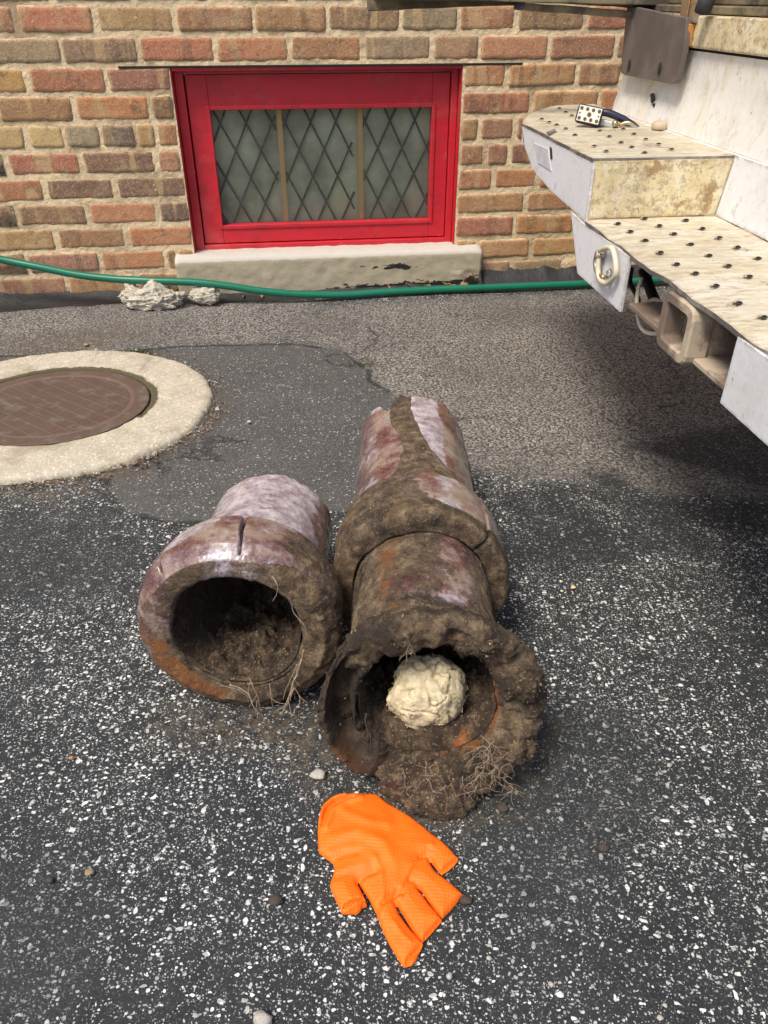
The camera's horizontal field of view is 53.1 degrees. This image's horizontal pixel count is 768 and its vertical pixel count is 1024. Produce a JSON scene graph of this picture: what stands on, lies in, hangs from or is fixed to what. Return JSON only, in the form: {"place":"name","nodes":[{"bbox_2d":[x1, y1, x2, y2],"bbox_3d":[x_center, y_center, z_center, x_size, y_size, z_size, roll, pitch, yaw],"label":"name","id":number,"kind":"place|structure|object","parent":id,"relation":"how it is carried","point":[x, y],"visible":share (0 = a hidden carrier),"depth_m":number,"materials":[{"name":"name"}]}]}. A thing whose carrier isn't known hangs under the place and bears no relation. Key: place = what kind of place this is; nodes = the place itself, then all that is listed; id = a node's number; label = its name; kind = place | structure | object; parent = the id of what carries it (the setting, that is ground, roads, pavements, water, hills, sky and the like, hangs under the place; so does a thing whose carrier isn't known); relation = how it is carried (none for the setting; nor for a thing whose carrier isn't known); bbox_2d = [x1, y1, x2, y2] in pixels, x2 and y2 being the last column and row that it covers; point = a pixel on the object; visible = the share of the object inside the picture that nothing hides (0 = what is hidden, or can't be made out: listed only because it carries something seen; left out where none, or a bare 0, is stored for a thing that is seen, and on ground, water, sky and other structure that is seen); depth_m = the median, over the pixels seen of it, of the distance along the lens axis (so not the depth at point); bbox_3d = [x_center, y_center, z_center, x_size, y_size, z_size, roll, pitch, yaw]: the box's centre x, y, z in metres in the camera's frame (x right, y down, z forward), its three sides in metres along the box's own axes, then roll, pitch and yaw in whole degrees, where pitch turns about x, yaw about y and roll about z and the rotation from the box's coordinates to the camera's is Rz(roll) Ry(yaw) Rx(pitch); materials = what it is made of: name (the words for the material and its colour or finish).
{"place":"outdoors","nodes":[
{"label":"outdoors","id":0,"kind":"place"},
{"bbox_2d":[0,71,767,1023],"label":"asphalt ground","id":1,"kind":"structure","parent":0,"point":[618,461],"depth_m":0.99,"materials":[{"name":"grey asphalt"}]},
{"bbox_2d":[46,877,52,882],"bbox_3d":[-0.350,0.385,0.805,0.008,0.004,0.007,0,34,0],"label":"pebble","id":2,"kind":"object","parent":1,"relation":"on","point":[49,879],"visible":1,"depth_m":0.80,"materials":[{"name":"stone"}]},
{"bbox_2d":[85,869,93,875],"bbox_3d":[-0.311,0.380,0.811,0.010,0.006,0.008,0,34,0],"label":"pebble","id":3,"kind":"object","parent":1,"relation":"on","point":[88,872],"visible":1,"depth_m":0.81,"materials":[{"name":"beige stone"}]},
{"bbox_2d":[0,350,213,484],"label":"concrete collar","id":4,"kind":"object","parent":1,"relation":"on","point":[181,397],"visible":0.86,"depth_m":1.65,"materials":[{"name":"beige concrete"}]},
{"bbox_2d":[0,370,149,445],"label":"manhole cover","id":5,"kind":"object","parent":4,"relation":"in","point":[52,408],"visible":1,"depth_m":1.72,"materials":[{"name":"metal"}]},
{"bbox_2d":[0,347,232,492],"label":"leaf litter","id":6,"kind":"object","parent":1,"relation":"on","point":[134,462],"visible":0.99,"depth_m":1.54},
{"bbox_2d":[117,279,185,310],"bbox_3d":[-0.686,-0.641,2.263,0.207,0.092,0.082,0,34,0],"label":"concrete chunk","id":7,"kind":"object","parent":1,"relation":"on","point":[151,294],"visible":1,"depth_m":2.25,"materials":[{"name":"grey concrete"}]},
{"bbox_2d":[188,286,221,305],"bbox_3d":[-0.535,-0.649,2.298,0.100,0.061,0.062,0,34,0],"label":"concrete chunk","id":8,"kind":"object","parent":1,"relation":"on","point":[205,295],"visible":0.97,"depth_m":2.28,"materials":[{"name":"grey concrete"}]},
{"bbox_2d":[137,474,343,720],"bbox_3d":[-0.178,0.092,1.040,0.254,0.270,0.314,0,34,0],"label":"clay pipe","id":9,"kind":"object","parent":1,"relation":"on","point":[274,531],"visible":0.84,"depth_m":0.94,"materials":[{"name":"ceramic"}]},
{"bbox_2d":[173,579,301,680],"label":"soil","id":10,"kind":"structure","parent":9,"relation":"in","point":[255,652],"depth_m":1.00,"materials":[{"name":"brown soil"}]},
{"bbox_2d":[117,349,387,367],"bbox_3d":[-0.345,-0.390,1.955,0.710,0.004,0.071,3,34,4],"label":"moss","id":11,"kind":"object","parent":1,"relation":"on","point":[140,351],"visible":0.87,"depth_m":1.99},
{"bbox_2d":[253,1010,272,1023],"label":"pebble","id":12,"kind":"object","parent":1,"relation":"on","point":[261,1017],"visible":1,"depth_m":0.69,"materials":[{"name":"white stone"}]},
{"bbox_2d":[269,894,282,905],"bbox_3d":[-0.111,0.396,0.785,0.013,0.008,0.012,-16,37,-22],"label":"dirt clod","id":13,"kind":"object","parent":1,"relation":"on","point":[275,899],"visible":1,"depth_m":0.78,"materials":[{"name":"soil"}]},
{"bbox_2d":[310,768,324,778],"bbox_3d":[-0.079,0.311,0.911,0.019,0.008,0.014,0,34,0],"label":"pebble","id":14,"kind":"object","parent":1,"relation":"on","point":[317,773],"visible":1,"depth_m":0.91,"materials":[{"name":"white stone"}]},
{"bbox_2d":[0,265,653,309],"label":"tar fillet","id":15,"kind":"object","parent":1,"relation":"on","point":[543,273],"visible":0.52,"depth_m":2.35,"materials":[{"name":"black asphalt"}]},
{"bbox_2d":[459,280,468,284],"bbox_3d":[0.251,-0.715,2.409,0.032,0.015,0.022,1,34,1],"label":"dry leaf","id":16,"kind":"object","parent":15,"relation":"on","point":[463,282],"visible":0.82,"depth_m":2.41,"materials":[{"name":"brown plant"}]},
{"bbox_2d":[463,275,475,280],"bbox_3d":[0.269,-0.731,2.410,0.041,0.018,0.026,-1,4,-12],"label":"dry leaf","id":17,"kind":"object","parent":15,"relation":"on","point":[472,277],"visible":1,"depth_m":2.41,"materials":[{"name":"brown plant"}]},
{"bbox_2d":[0,255,665,298],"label":"garden hose","id":18,"kind":"object","parent":1,"relation":"on","point":[271,291],"visible":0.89,"depth_m":2.31,"materials":[{"name":"green rubber"}]},
{"bbox_2d":[92,688,598,855],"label":"mud crumbs","id":19,"kind":"object","parent":1,"relation":"on","point":[252,717],"visible":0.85,"depth_m":0.96,"materials":[{"name":"soil"}]},
{"bbox_2d":[0,0,767,294],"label":"brick house","id":20,"kind":"structure","parent":1,"relation":"on","point":[355,159],"depth_m":2.21,"materials":[{"name":"brown brick"}]},
{"bbox_2d":[170,65,462,252],"bbox_3d":[-0.176,-1.042,2.281,0.860,0.491,0.110,-4,34,-6],"label":"window","id":21,"kind":"structure","parent":20,"relation":"in","point":[330,155],"depth_m":2.30,"materials":[{"name":"red paint"}]},
{"bbox_2d":[318,793,462,967],"bbox_3d":[-0.006,0.369,0.817,0.186,0.015,0.130,25,41,32],"label":"glove","id":22,"kind":"object","parent":1,"relation":"on","point":[381,851],"visible":1,"depth_m":0.81,"materials":[{"name":"orange rubber"}]},
{"bbox_2d":[316,395,547,820],"bbox_3d":[0.053,0.050,1.086,0.255,0.256,0.715,0,34,0],"label":"clay pipe","id":23,"kind":"object","parent":1,"relation":"on","point":[420,561],"visible":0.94,"depth_m":0.88,"materials":[{"name":"ceramic"}]},
{"bbox_2d":[358,644,495,749],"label":"soil","id":24,"kind":"structure","parent":23,"relation":"in","point":[464,727],"depth_m":0.88,"materials":[{"name":"brown soil"}]},
{"bbox_2d":[387,654,469,732],"bbox_3d":[0.048,0.215,0.884,0.088,0.121,0.081,14,36,19],"label":"fibre plug","id":25,"kind":"object","parent":23,"relation":"in","point":[426,688],"visible":0.93,"depth_m":0.85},
{"bbox_2d":[446,972,452,979],"bbox_3d":[0.062,0.438,0.727,0.006,0.004,0.007,14,36,20],"label":"pebble","id":26,"kind":"object","parent":1,"relation":"on","point":[449,975],"visible":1,"depth_m":0.73,"materials":[{"name":"white stone"}]},
{"bbox_2d":[459,895,471,904],"bbox_3d":[0.084,0.396,0.786,0.012,0.009,0.010,11,35,15],"label":"dirt clod","id":27,"kind":"object","parent":1,"relation":"on","point":[465,899],"visible":1,"depth_m":0.78,"materials":[{"name":"soil"}]},
{"bbox_2d":[496,801,508,813],"bbox_3d":[0.136,0.336,0.875,0.013,0.009,0.013,-25,41,-32],"label":"dirt clod","id":28,"kind":"object","parent":1,"relation":"on","point":[502,807],"visible":1,"depth_m":0.87,"materials":[{"name":"soil"}]},
{"bbox_2d":[597,843,609,851],"bbox_3d":[0.238,0.364,0.834,0.014,0.010,0.011,0,34,0],"label":"dirt clod","id":29,"kind":"object","parent":1,"relation":"on","point":[603,847],"visible":1,"depth_m":0.83,"materials":[{"name":"soil"}]},
{"bbox_2d":[521,0,767,445],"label":"work truck","id":30,"kind":"object","parent":1,"relation":"on","point":[697,70],"visible":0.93,"depth_m":1.25,"materials":[{"name":"paint"}]},
{"bbox_2d":[575,104,639,127],"bbox_3d":[0.444,-0.776,1.520,0.128,0.054,0.060,10,35,15],"label":"work light","id":31,"kind":"object","parent":30,"relation":"on","point":[589,115],"visible":0.95,"depth_m":1.51,"materials":[{"name":"white plastic"}]},
{"bbox_2d":[651,121,666,129],"bbox_3d":[0.532,-0.748,1.488,0.029,0.014,0.029,0,34,0],"label":"cap","id":32,"kind":"object","parent":30,"relation":"on","point":[658,125],"visible":1,"depth_m":1.48,"materials":[{"name":"beige rubber"}]},
{"bbox_2d":[367,0,668,18],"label":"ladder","id":33,"kind":"object","parent":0,"point":[379,5],"visible":0.9,"depth_m":1.54,"materials":[{"name":"grey metal"}]}
]}

